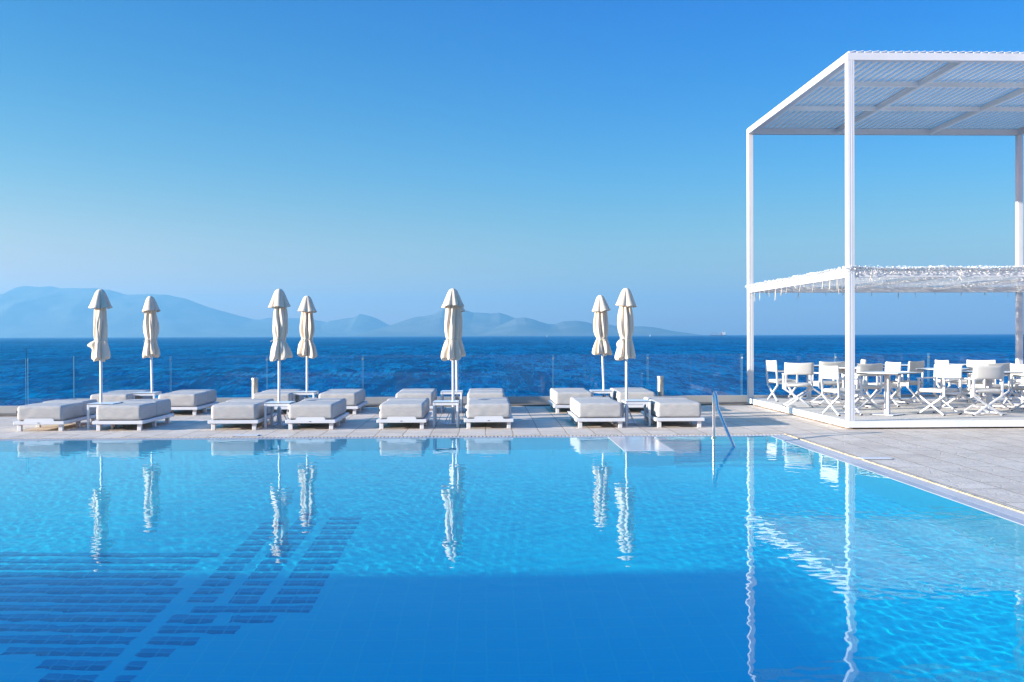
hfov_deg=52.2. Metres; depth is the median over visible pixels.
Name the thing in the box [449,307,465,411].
closed parasol
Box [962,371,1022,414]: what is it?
dining table
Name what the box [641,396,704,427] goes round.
sun daybed
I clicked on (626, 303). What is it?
closed parasol
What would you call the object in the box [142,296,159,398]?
closed parasol
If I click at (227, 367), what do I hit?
sea
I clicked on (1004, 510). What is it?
pool grate
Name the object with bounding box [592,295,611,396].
closed parasol
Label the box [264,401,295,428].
side table
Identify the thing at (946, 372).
director chair
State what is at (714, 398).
pool handrail
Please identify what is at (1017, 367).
director chair
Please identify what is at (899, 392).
dining table
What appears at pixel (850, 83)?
pergola
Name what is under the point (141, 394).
side table
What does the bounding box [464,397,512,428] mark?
sun daybed
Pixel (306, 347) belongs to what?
closed parasol
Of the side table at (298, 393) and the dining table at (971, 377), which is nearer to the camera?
the side table at (298, 393)
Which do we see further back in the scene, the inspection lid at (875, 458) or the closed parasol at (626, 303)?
the closed parasol at (626, 303)
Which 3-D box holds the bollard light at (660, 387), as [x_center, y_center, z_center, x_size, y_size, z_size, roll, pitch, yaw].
[3.175,1.082,22.344,0.180,0.672,0.180,0,0,-1]
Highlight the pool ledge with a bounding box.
[608,437,673,450]
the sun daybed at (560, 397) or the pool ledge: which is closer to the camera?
the pool ledge
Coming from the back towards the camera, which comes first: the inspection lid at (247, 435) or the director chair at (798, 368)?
the director chair at (798, 368)
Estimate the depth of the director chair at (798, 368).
20.30 m
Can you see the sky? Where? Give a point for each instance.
(538, 160)
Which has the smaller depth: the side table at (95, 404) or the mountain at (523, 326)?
the side table at (95, 404)
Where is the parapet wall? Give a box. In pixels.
[0,402,753,416]
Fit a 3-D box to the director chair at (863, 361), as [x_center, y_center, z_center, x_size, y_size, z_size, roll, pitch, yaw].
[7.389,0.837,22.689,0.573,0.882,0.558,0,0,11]
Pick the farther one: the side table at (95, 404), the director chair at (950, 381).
the director chair at (950, 381)
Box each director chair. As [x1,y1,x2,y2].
[765,360,797,401]
[782,362,813,406]
[809,361,844,404]
[820,365,862,415]
[839,359,866,399]
[842,363,882,409]
[863,361,900,406]
[890,361,924,404]
[917,364,961,415]
[935,360,970,400]
[960,365,1004,415]
[967,360,995,402]
[968,363,1010,409]
[1000,377,1023,407]
[1010,363,1023,410]
[1010,379,1020,400]
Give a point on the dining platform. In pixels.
(911, 418)
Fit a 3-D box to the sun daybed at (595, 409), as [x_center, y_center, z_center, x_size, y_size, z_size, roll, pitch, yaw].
[1.446,1.230,18.215,0.820,0.432,1.700,0,0,-2]
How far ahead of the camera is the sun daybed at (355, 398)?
20.64 m
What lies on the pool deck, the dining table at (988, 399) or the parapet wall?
the parapet wall
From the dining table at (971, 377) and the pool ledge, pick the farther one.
the dining table at (971, 377)
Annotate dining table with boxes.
[801,364,821,399]
[839,367,884,404]
[855,371,919,415]
[883,364,924,399]
[916,368,969,407]
[949,364,985,398]
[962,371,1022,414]
[1007,377,1023,404]
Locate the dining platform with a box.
[747,396,1023,428]
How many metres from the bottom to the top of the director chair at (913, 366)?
0.882 m
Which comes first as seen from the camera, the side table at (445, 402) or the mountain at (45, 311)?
the side table at (445, 402)
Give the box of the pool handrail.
[711,391,735,446]
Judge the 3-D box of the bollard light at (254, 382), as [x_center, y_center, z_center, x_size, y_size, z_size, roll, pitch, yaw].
[-5.443,1.113,22.125,0.180,0.672,0.180,0,0,-1]
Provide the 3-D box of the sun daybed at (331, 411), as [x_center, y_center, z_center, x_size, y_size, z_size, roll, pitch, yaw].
[-3.346,1.247,18.091,0.820,0.432,1.702,0,0,-1]
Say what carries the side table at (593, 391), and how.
on the pool deck
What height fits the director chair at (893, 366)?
0.882 m
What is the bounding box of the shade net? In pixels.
[745,264,1023,300]
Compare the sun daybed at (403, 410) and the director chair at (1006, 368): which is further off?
the director chair at (1006, 368)
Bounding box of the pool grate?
[0,434,1023,519]
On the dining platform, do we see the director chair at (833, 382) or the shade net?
the director chair at (833, 382)
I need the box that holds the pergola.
[747,50,1023,420]
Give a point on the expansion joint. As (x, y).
(984, 499)
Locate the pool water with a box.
[0,436,1023,681]
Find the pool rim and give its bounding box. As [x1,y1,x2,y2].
[0,435,1023,524]
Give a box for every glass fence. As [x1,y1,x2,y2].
[0,348,26,413]
[27,356,73,399]
[74,353,1014,403]
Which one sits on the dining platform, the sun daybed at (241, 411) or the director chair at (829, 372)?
the director chair at (829, 372)
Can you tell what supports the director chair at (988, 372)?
on the dining platform
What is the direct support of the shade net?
hanging from the pergola
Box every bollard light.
[251,378,257,398]
[657,376,663,396]
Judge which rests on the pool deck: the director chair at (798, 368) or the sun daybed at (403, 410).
the sun daybed at (403, 410)
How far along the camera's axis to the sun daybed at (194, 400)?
20.56 m
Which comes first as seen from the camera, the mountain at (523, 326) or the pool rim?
the pool rim
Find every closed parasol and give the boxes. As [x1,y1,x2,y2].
[87,289,112,426]
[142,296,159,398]
[267,289,292,425]
[297,296,316,398]
[441,288,465,424]
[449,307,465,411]
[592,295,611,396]
[615,288,637,423]
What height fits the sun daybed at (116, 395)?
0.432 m
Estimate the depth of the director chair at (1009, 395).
19.96 m
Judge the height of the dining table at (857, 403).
0.750 m
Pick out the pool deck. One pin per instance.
(987, 463)
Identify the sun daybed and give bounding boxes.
[13,399,96,430]
[90,390,153,401]
[92,399,173,430]
[158,389,218,414]
[208,398,276,429]
[253,389,303,414]
[285,398,348,429]
[319,389,367,413]
[377,398,431,428]
[396,388,436,413]
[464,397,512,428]
[465,388,504,407]
[548,388,592,412]
[567,397,624,427]
[610,387,654,407]
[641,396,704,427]
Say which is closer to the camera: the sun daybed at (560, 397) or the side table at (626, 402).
the side table at (626, 402)
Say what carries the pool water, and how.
in the pool basin
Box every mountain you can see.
[0,286,349,337]
[321,314,389,334]
[339,309,514,336]
[479,317,697,335]
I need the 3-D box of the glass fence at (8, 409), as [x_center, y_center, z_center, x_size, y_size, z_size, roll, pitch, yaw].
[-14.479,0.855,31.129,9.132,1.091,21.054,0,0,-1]
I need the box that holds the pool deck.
[0,405,1023,510]
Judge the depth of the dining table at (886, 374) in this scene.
18.32 m
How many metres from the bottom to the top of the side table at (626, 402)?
0.430 m
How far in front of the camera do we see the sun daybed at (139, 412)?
17.25 m
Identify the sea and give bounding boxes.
[0,334,1023,405]
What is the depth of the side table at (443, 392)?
20.94 m
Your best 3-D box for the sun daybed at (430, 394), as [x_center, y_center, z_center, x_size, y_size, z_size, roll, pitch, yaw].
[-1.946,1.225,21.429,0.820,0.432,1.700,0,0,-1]
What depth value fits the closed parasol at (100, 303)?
18.09 m
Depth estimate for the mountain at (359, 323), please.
14304.69 m
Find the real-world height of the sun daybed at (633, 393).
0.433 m
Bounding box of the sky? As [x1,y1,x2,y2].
[0,0,1023,334]
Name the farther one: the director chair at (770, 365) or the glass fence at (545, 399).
the glass fence at (545, 399)
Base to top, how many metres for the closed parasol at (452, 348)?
2.380 m
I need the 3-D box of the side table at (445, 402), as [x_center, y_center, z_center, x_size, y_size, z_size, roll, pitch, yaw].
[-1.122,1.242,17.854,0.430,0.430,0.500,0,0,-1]
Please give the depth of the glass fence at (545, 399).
23.42 m
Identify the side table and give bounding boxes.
[87,402,122,429]
[133,392,161,398]
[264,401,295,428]
[293,391,318,401]
[433,400,458,427]
[441,390,462,412]
[590,389,612,398]
[622,399,650,426]
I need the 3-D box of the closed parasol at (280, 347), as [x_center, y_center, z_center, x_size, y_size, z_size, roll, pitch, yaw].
[-4.054,0.275,18.249,0.434,2.380,0.404,0,1,13]
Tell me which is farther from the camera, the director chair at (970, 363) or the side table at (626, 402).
the director chair at (970, 363)
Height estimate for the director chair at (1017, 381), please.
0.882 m
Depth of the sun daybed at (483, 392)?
20.74 m
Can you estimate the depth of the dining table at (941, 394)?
20.15 m
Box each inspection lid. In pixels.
[233,434,259,435]
[858,457,892,459]
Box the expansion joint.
[3,433,1023,513]
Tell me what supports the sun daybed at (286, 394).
on the pool deck
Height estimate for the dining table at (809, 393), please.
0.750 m
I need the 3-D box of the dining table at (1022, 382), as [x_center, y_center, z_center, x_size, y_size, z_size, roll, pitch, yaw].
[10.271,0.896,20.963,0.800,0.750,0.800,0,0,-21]
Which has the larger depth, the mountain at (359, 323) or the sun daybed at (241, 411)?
the mountain at (359, 323)
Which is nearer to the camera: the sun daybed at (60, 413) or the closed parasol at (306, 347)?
the sun daybed at (60, 413)
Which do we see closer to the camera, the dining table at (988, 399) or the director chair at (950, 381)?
the dining table at (988, 399)

